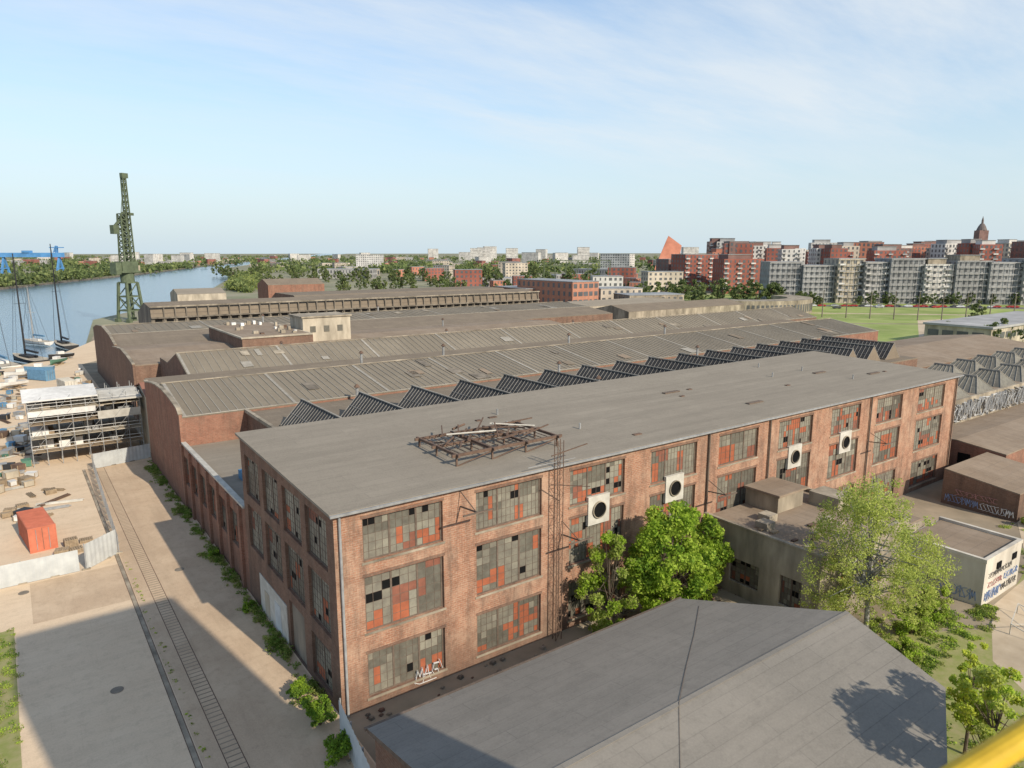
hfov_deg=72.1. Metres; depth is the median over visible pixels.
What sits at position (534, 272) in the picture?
deciduous tree
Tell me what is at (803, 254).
apartment building
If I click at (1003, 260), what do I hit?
window
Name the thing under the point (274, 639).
weeds
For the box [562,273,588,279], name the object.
distant building
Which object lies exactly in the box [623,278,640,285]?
distant building
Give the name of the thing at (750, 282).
deciduous tree
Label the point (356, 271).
deciduous tree
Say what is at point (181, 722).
crane rail
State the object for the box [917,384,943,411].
window
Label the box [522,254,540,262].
window
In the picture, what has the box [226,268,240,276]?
deciduous tree
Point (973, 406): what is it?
skylight hall
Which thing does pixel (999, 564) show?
window
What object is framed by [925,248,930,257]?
apartment building
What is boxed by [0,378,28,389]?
boat
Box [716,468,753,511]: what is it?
window
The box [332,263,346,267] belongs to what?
distant building
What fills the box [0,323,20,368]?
sailing yacht
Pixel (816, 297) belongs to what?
deciduous tree
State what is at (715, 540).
broadleaf tree
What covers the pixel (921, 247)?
apartment building
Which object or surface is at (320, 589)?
window
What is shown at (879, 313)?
field path
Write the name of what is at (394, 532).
window
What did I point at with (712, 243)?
apartment building
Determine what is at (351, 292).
old workshop
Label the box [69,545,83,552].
pallet stack
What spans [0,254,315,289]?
bank ground
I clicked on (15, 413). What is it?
crate
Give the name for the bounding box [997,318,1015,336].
deciduous tree
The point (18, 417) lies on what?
crate
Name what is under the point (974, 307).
deciduous tree
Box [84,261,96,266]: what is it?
distant building
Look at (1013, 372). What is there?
skylight
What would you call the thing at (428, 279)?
deciduous tree
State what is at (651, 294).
industrial building
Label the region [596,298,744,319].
old workshop
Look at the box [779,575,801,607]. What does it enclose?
window
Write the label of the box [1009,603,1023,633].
metal frame
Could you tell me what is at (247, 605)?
shrub
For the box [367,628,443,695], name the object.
window
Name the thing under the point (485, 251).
distant building
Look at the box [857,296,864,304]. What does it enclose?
deciduous tree
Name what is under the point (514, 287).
industrial building
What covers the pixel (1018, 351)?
skylight
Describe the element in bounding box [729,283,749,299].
deciduous tree
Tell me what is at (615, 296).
window
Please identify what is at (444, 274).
deciduous tree
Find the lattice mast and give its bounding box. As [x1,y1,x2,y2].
[529,439,589,640]
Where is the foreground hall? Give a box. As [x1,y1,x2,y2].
[364,597,946,767]
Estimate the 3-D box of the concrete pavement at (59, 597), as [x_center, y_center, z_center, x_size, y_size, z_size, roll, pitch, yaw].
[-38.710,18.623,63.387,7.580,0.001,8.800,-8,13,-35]
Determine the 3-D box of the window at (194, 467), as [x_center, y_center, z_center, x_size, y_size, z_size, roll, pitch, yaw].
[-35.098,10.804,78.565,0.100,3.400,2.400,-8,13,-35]
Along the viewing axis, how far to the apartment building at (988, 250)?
560.75 m
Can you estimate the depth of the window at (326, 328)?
150.27 m
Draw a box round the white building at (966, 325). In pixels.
[923,311,1023,341]
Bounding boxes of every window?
[186,458,189,484]
[194,467,197,493]
[202,476,206,504]
[211,486,216,517]
[221,497,226,529]
[232,509,238,544]
[247,457,259,502]
[250,506,263,556]
[264,471,278,520]
[268,525,282,578]
[284,487,301,542]
[288,545,304,603]
[307,506,327,567]
[310,326,315,332]
[311,568,330,633]
[315,635,332,691]
[318,270,375,277]
[324,325,329,331]
[337,324,342,330]
[356,255,383,266]
[362,501,441,560]
[364,556,442,631]
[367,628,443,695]
[422,269,442,279]
[453,271,480,285]
[459,252,469,255]
[470,250,481,257]
[476,478,539,530]
[476,529,539,594]
[477,594,538,653]
[506,250,517,257]
[506,264,526,276]
[518,281,597,301]
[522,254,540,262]
[568,566,619,618]
[569,505,621,564]
[570,459,622,505]
[591,277,621,285]
[598,290,640,299]
[601,255,633,266]
[610,268,635,277]
[615,296,682,299]
[642,273,681,289]
[649,485,692,517]
[650,442,695,483]
[657,260,670,270]
[671,255,718,288]
[712,260,762,291]
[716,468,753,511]
[718,428,756,465]
[722,244,751,252]
[730,557,758,590]
[744,303,812,311]
[753,247,767,256]
[759,263,800,299]
[764,249,777,259]
[776,452,808,485]
[778,250,799,260]
[778,415,810,449]
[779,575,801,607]
[800,267,834,300]
[808,249,819,264]
[821,249,846,264]
[825,260,863,301]
[827,439,855,478]
[830,404,859,435]
[838,576,849,600]
[855,243,882,255]
[860,263,887,301]
[866,251,905,260]
[869,470,893,498]
[872,427,897,463]
[876,260,922,301]
[876,394,901,422]
[909,455,935,485]
[913,415,939,450]
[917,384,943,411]
[920,265,953,301]
[927,329,938,334]
[931,245,956,256]
[942,330,952,334]
[949,262,988,302]
[957,244,972,254]
[957,331,967,334]
[957,452,969,462]
[971,245,1001,261]
[984,264,1020,302]
[997,560,1001,568]
[1003,260,1023,302]
[1011,243,1023,256]
[1012,551,1016,559]
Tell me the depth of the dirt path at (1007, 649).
56.44 m
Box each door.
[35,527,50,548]
[292,603,306,664]
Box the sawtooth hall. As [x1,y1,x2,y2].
[245,345,917,430]
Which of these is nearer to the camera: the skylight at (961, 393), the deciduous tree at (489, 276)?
the skylight at (961, 393)
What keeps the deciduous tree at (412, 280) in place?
on the ground at (230, 294)
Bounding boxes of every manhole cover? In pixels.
[18,590,28,594]
[110,686,123,693]
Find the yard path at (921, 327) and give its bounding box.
[918,319,942,336]
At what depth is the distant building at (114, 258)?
1470.45 m
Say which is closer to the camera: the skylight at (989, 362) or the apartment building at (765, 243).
the skylight at (989, 362)
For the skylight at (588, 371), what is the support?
on the sawtooth hall
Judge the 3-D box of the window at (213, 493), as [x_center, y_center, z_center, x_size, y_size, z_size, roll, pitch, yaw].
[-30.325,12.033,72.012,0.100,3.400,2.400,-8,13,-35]
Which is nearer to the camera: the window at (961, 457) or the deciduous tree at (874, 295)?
the window at (961, 457)
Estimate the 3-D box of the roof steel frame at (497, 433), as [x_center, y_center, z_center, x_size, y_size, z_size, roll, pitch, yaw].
[-1.977,4.272,58.126,11.178,1.676,7.928,-8,13,-35]
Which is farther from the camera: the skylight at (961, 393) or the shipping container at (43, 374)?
the shipping container at (43, 374)
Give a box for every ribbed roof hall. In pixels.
[143,318,878,504]
[160,306,816,376]
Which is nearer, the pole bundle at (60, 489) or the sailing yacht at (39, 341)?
the pole bundle at (60, 489)
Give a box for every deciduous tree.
[211,263,218,274]
[218,267,226,276]
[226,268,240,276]
[244,267,254,273]
[265,273,272,278]
[289,267,296,277]
[290,269,301,277]
[306,268,320,277]
[319,266,328,278]
[321,270,327,281]
[324,273,331,281]
[335,277,350,290]
[336,271,343,278]
[338,277,350,290]
[347,271,355,281]
[353,268,360,279]
[354,280,362,289]
[357,266,365,277]
[362,279,369,287]
[370,278,382,288]
[380,280,387,288]
[386,265,398,272]
[389,270,398,280]
[389,281,396,288]
[393,271,410,288]
[406,273,416,284]
[408,277,416,284]
[419,268,428,280]
[426,276,434,285]
[433,276,446,286]
[440,271,449,279]
[443,277,458,286]
[458,280,466,286]
[480,270,491,285]
[488,268,503,279]
[491,272,503,279]
[502,279,512,285]
[528,266,540,277]
[540,272,554,278]
[560,268,578,279]
[564,274,575,279]
[581,268,596,279]
[634,281,650,291]
[648,281,664,291]
[669,284,681,292]
[673,279,694,298]
[688,279,708,298]
[688,290,705,300]
[694,282,706,295]
[700,289,707,297]
[708,288,721,298]
[709,278,725,296]
[713,278,731,298]
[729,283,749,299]
[745,279,758,295]
[748,282,767,299]
[765,282,782,298]
[766,284,780,298]
[768,283,786,295]
[795,290,807,296]
[809,293,818,303]
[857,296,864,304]
[865,290,878,302]
[882,291,894,302]
[891,297,898,303]
[915,293,926,303]
[926,293,938,304]
[948,292,961,302]
[968,303,986,316]
[984,322,1001,337]
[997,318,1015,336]
[1009,292,1020,303]
[1016,329,1023,341]
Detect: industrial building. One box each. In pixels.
[495,285,534,290]
[590,275,623,286]
[598,286,642,299]
[613,292,684,299]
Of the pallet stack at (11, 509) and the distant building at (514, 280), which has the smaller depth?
the pallet stack at (11, 509)
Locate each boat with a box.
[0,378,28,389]
[4,368,27,378]
[24,363,54,370]
[48,351,73,358]
[50,356,67,365]
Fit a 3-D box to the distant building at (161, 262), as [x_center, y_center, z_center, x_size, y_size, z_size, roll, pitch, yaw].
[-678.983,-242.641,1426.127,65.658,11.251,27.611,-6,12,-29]
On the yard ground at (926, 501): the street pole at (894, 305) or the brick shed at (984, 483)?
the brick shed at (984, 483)
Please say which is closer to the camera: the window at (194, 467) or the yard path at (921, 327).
the window at (194, 467)
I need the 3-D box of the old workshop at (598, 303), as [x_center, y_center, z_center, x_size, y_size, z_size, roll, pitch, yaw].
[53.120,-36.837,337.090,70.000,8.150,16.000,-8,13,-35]
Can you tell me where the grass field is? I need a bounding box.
[684,293,1023,341]
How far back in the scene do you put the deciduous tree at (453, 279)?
496.76 m
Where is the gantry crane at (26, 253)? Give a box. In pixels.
[0,246,64,273]
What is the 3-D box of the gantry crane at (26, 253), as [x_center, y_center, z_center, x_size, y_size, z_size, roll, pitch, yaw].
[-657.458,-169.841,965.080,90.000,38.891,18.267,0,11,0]
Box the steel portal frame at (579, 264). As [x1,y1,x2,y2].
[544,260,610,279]
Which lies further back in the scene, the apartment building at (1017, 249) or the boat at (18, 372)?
the apartment building at (1017, 249)
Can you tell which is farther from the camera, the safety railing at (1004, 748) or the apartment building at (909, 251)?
the apartment building at (909, 251)
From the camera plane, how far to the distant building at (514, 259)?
1619.25 m
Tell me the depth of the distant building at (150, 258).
1477.43 m
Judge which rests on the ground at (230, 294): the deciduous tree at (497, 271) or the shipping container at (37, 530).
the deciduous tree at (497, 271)
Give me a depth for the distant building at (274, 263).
1469.92 m
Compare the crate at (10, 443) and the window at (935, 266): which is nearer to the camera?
the crate at (10, 443)
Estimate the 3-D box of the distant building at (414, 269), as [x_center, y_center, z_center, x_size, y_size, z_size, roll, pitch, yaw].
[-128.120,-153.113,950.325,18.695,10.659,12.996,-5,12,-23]
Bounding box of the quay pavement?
[0,341,375,767]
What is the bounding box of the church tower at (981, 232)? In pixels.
[973,217,988,239]
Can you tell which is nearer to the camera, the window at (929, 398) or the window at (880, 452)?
the window at (880, 452)
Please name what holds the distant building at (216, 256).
on the bank ground at (83, 279)
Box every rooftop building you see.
[207,320,312,348]
[288,312,351,341]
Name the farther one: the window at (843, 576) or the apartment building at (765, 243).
the apartment building at (765, 243)
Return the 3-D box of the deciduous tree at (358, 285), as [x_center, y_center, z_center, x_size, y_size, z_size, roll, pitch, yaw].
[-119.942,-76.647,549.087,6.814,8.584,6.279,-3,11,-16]
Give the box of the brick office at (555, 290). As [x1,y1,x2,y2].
[517,278,598,302]
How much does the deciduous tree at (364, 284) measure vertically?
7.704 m
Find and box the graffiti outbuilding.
[886,509,1022,604]
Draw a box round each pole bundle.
[0,455,16,459]
[5,486,23,490]
[12,453,41,455]
[26,492,35,496]
[34,456,43,461]
[35,498,83,505]
[37,493,70,506]
[41,488,65,490]
[44,504,71,510]
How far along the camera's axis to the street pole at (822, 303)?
328.69 m
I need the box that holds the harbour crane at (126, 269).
[109,173,142,322]
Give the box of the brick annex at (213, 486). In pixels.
[180,439,250,592]
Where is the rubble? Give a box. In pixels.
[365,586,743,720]
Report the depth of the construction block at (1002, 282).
405.80 m
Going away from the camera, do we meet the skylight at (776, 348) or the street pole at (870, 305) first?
the skylight at (776, 348)
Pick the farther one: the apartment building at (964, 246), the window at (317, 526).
the apartment building at (964, 246)
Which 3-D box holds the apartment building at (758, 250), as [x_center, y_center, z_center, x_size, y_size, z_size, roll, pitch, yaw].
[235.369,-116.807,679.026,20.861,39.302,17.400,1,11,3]
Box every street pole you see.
[821,289,825,316]
[845,289,849,317]
[869,290,873,318]
[893,290,897,319]
[917,291,921,319]
[941,291,945,319]
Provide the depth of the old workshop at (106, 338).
185.68 m
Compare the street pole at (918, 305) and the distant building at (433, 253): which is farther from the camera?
the distant building at (433, 253)
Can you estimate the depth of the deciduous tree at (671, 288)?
442.36 m
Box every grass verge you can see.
[0,629,21,767]
[878,573,1023,767]
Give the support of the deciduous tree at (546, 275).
on the ground at (230, 294)
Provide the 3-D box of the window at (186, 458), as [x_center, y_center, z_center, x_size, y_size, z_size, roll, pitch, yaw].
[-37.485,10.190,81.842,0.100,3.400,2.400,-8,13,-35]
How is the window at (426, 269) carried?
in the distant building at (432, 272)
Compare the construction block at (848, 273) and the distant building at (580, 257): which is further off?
the distant building at (580, 257)
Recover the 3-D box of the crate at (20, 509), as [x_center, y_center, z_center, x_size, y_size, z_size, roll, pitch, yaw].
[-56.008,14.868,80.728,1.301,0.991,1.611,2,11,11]
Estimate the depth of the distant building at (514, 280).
590.35 m
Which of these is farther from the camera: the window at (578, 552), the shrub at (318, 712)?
the window at (578, 552)
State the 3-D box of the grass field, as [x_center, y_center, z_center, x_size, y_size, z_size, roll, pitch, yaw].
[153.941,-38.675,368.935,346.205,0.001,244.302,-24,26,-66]
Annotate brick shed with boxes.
[941,452,1023,522]
[948,403,1023,466]
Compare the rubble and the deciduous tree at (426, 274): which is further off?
the deciduous tree at (426, 274)
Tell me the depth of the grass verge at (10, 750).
46.64 m
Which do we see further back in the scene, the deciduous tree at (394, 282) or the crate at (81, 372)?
the deciduous tree at (394, 282)
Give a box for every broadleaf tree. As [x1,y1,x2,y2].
[574,530,640,632]
[621,500,722,612]
[681,513,734,600]
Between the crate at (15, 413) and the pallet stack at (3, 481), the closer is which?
the pallet stack at (3, 481)
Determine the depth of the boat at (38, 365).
177.04 m
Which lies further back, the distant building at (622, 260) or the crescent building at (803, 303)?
the distant building at (622, 260)
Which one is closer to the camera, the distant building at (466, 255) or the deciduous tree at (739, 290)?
the deciduous tree at (739, 290)
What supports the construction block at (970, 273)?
on the ground at (230, 294)
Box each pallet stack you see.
[0,478,6,486]
[3,506,16,515]
[15,502,29,507]
[43,487,56,494]
[54,546,69,554]
[63,536,78,546]
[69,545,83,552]
[79,536,92,543]
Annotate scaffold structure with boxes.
[20,382,143,467]
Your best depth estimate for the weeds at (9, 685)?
49.64 m
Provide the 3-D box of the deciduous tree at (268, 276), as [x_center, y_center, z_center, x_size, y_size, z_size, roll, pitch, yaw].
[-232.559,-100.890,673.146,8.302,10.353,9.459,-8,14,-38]
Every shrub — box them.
[207,549,218,556]
[241,600,255,612]
[285,676,309,703]
[301,693,337,726]
[323,728,359,767]
[886,636,924,662]
[893,612,933,636]
[917,583,950,606]
[917,601,949,621]
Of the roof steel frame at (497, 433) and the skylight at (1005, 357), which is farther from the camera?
the skylight at (1005, 357)
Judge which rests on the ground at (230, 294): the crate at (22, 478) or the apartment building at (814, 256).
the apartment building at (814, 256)
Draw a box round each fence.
[0,550,79,588]
[82,530,117,570]
[91,443,151,468]
[91,458,122,553]
[336,698,369,767]
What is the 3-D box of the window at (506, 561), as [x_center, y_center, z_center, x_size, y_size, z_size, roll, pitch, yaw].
[-0.296,13.177,52.619,5.900,3.900,0.100,-8,13,-35]
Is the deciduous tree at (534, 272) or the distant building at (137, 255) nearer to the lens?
the deciduous tree at (534, 272)
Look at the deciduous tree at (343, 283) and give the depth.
481.62 m
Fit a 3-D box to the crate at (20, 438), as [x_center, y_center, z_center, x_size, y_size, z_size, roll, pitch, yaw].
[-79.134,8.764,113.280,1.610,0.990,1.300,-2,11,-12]
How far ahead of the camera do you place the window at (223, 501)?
69.29 m
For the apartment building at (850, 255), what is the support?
on the ground at (230, 294)
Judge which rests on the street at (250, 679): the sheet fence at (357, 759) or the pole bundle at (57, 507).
the sheet fence at (357, 759)
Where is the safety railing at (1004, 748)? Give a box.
[941,717,1023,767]
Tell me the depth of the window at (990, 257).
560.84 m
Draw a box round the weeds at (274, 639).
[143,460,325,706]
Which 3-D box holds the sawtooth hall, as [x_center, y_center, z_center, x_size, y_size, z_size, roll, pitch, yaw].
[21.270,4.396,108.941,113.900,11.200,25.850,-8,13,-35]
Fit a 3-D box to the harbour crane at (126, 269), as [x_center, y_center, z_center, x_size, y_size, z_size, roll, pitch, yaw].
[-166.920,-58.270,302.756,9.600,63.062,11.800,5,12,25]
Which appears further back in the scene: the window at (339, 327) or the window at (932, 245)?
the window at (932, 245)
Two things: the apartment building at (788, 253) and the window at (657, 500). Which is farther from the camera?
the apartment building at (788, 253)
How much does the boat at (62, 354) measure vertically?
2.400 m
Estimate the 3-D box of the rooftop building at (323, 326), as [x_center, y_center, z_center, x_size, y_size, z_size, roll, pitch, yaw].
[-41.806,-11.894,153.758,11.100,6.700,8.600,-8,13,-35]
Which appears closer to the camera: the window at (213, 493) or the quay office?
the window at (213, 493)
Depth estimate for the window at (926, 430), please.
90.21 m
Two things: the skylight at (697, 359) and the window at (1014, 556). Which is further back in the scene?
the skylight at (697, 359)
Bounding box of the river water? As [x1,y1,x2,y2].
[0,254,331,364]
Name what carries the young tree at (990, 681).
on the grass verge at (941, 675)
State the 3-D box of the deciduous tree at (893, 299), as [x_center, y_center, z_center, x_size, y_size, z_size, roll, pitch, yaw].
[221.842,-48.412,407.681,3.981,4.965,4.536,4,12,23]
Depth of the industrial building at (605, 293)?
368.56 m
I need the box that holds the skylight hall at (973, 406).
[953,381,1023,424]
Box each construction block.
[758,261,803,299]
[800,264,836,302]
[824,258,865,302]
[860,261,889,303]
[875,258,925,303]
[920,258,955,303]
[945,255,991,303]
[984,262,1022,304]
[1001,258,1023,304]
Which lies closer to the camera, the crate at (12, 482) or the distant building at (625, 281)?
the crate at (12, 482)
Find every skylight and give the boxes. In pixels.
[279,398,341,425]
[340,391,404,416]
[397,385,461,408]
[449,379,511,400]
[495,374,557,393]
[536,369,599,386]
[576,364,638,380]
[611,360,674,375]
[644,356,706,370]
[675,353,737,365]
[703,349,766,360]
[730,346,790,356]
[754,343,830,353]
[778,340,856,357]
[800,338,879,360]
[820,335,899,359]
[927,363,964,373]
[950,358,984,373]
[956,387,970,398]
[958,373,993,393]
[970,368,1015,387]
[971,354,1003,368]
[990,351,1021,363]
[994,363,1023,381]
[1009,347,1023,358]
[1014,359,1023,367]
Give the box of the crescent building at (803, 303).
[730,295,812,313]
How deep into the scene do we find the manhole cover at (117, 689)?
49.06 m
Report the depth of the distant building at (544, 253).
2456.47 m
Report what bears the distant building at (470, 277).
on the ground at (230, 294)
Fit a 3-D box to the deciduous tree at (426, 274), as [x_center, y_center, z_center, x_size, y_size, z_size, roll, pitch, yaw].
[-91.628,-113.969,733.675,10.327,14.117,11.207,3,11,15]
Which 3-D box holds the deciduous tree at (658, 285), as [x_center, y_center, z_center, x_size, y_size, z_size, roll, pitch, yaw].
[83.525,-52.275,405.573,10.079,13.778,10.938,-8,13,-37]
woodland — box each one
[0,254,659,273]
[0,262,191,286]
[221,270,262,292]
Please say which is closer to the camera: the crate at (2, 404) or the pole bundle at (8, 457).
the pole bundle at (8, 457)
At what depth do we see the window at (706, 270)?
551.40 m
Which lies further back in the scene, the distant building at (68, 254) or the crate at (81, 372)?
the distant building at (68, 254)
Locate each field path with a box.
[826,313,957,314]
[851,323,899,323]
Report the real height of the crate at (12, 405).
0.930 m
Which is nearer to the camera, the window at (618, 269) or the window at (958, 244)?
the window at (958, 244)
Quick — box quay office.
[170,288,225,300]
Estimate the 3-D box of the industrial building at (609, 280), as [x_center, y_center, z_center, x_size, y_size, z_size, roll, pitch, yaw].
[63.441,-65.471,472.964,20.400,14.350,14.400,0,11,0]
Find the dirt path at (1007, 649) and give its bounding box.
[991,521,1023,689]
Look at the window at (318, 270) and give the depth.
808.97 m
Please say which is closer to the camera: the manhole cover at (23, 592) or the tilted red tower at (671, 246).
the manhole cover at (23, 592)
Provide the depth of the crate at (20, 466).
98.07 m
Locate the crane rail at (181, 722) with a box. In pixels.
[82,470,202,767]
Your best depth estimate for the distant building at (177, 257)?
1476.73 m
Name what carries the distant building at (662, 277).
on the ground at (230, 294)
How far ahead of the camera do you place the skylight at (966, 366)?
130.98 m
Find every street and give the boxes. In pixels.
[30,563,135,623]
[86,459,375,767]
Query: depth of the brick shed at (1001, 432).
97.58 m
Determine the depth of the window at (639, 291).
368.57 m
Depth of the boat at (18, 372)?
168.86 m
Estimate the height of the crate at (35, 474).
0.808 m
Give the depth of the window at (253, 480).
58.86 m
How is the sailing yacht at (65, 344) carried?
on the river water
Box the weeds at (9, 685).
[0,562,210,767]
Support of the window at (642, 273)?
in the distant building at (662, 277)
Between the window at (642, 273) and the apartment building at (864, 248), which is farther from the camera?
the apartment building at (864, 248)
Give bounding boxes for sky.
[0,0,1023,253]
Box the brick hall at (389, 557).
[235,351,963,716]
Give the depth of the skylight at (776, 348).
123.29 m
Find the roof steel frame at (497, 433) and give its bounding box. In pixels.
[414,417,561,466]
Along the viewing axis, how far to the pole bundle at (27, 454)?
105.61 m
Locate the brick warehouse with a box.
[257,278,324,297]
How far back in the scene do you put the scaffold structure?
103.81 m
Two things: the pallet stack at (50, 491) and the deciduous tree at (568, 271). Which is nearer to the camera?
the pallet stack at (50, 491)
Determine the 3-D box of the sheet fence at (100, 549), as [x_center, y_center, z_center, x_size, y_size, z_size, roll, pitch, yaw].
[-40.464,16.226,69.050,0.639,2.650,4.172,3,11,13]
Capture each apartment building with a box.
[656,259,670,270]
[671,254,718,290]
[706,238,719,251]
[706,248,721,253]
[711,254,763,293]
[717,238,734,247]
[722,243,753,258]
[723,241,748,253]
[749,242,767,258]
[753,241,770,245]
[764,244,781,260]
[777,245,801,260]
[795,245,805,264]
[805,252,808,264]
[808,240,837,249]
[808,244,824,264]
[820,244,847,264]
[837,242,859,257]
[847,252,853,257]
[854,242,883,260]
[866,246,906,260]
[869,244,912,257]
[901,245,920,257]
[906,243,930,257]
[913,241,931,246]
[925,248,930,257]
[930,240,960,257]
[956,239,980,254]
[971,240,1003,261]
[995,239,1017,261]
[1010,241,1023,257]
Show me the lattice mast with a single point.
(559, 514)
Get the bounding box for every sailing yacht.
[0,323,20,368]
[12,253,50,362]
[23,286,53,345]
[50,244,78,349]
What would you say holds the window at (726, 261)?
in the apartment building at (735, 269)
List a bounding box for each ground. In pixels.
[0,253,711,369]
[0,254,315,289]
[82,321,1023,762]
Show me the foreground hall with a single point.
(679, 682)
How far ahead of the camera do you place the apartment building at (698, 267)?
551.39 m
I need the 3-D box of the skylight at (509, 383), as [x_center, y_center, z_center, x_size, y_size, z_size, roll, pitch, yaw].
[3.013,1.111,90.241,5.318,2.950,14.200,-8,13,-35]
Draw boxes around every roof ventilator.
[354,384,359,395]
[359,351,362,362]
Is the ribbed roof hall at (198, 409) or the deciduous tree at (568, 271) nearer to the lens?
the ribbed roof hall at (198, 409)
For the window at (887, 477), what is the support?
in the brick hall at (389, 557)
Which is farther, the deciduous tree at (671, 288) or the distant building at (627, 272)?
the distant building at (627, 272)
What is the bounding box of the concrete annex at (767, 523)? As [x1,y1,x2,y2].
[702,477,909,612]
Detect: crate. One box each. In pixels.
[0,402,7,406]
[0,414,10,419]
[0,430,9,438]
[0,448,13,456]
[0,484,4,492]
[0,511,11,518]
[2,462,15,469]
[2,468,19,478]
[5,441,15,446]
[6,402,16,408]
[7,479,17,486]
[11,429,20,435]
[11,462,26,469]
[12,411,25,416]
[12,434,27,441]
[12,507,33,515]
[14,445,24,451]
[15,415,23,419]
[17,475,34,484]
[18,422,27,427]
[20,458,31,466]
[21,479,34,487]
[24,471,38,477]
[74,370,83,374]
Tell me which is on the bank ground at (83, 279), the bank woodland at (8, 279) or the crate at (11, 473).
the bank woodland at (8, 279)
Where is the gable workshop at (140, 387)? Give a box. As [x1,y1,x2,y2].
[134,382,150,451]
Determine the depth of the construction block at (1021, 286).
404.48 m
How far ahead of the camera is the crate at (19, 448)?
107.65 m
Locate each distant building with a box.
[25,259,39,264]
[64,253,73,258]
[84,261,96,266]
[88,258,100,263]
[110,255,128,261]
[128,252,139,260]
[144,254,158,264]
[158,254,162,260]
[158,261,194,266]
[171,255,183,260]
[184,255,193,260]
[204,253,219,261]
[206,259,215,263]
[257,259,268,262]
[268,262,287,266]
[288,254,298,259]
[297,255,308,261]
[317,268,376,278]
[332,254,340,259]
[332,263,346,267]
[356,254,383,266]
[409,266,423,274]
[422,268,443,280]
[428,249,437,259]
[433,260,448,264]
[433,265,454,277]
[453,269,481,285]
[459,252,469,259]
[470,248,481,260]
[473,260,485,266]
[475,257,490,262]
[477,247,489,256]
[482,277,511,286]
[483,246,496,259]
[489,280,505,286]
[498,262,521,272]
[503,263,527,276]
[506,248,517,257]
[509,258,519,261]
[512,276,531,284]
[522,252,540,264]
[536,249,547,259]
[550,274,561,278]
[553,253,567,262]
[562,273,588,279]
[571,268,607,274]
[572,255,588,262]
[577,247,589,255]
[589,253,598,258]
[600,254,634,268]
[608,267,635,277]
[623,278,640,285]
[629,282,640,286]
[641,271,683,291]
[681,247,698,253]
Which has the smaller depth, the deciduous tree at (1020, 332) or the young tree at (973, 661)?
the young tree at (973, 661)
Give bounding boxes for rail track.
[97,468,249,767]
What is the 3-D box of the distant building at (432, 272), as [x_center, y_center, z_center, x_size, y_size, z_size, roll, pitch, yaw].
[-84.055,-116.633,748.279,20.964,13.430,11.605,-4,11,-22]
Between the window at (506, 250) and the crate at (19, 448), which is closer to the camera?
the crate at (19, 448)
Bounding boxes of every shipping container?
[16,507,57,553]
[26,367,55,380]
[56,377,77,385]
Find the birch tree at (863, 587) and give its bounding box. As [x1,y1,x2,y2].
[797,472,961,636]
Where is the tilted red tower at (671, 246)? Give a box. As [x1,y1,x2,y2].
[655,236,681,269]
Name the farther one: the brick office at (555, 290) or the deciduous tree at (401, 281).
the deciduous tree at (401, 281)
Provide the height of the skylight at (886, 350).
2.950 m
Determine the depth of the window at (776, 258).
642.53 m
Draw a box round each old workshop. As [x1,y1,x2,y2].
[93,301,612,386]
[112,319,559,421]
[272,286,503,297]
[567,297,684,307]
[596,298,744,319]
[885,334,1023,368]
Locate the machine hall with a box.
[138,289,539,323]
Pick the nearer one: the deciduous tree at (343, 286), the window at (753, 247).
the deciduous tree at (343, 286)
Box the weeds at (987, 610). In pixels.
[869,522,1023,767]
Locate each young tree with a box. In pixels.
[946,641,1007,753]
[952,665,1023,748]
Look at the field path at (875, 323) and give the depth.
300.23 m
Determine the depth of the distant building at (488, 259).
1372.78 m
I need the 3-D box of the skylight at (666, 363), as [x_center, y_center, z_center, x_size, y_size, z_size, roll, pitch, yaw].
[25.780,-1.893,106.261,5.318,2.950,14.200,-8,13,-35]
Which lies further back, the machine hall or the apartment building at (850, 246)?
the apartment building at (850, 246)
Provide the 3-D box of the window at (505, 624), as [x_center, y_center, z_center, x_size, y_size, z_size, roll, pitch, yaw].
[-0.296,18.141,53.550,5.900,3.200,0.100,-8,13,-35]
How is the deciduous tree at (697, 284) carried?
on the grass field
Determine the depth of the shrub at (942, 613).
58.38 m
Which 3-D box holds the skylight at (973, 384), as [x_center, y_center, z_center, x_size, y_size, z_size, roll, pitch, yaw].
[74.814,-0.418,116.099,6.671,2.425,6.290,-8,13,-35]
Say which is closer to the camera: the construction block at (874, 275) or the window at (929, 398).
the window at (929, 398)
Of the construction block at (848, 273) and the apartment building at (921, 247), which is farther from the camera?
the apartment building at (921, 247)
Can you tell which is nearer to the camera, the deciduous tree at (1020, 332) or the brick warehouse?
the deciduous tree at (1020, 332)

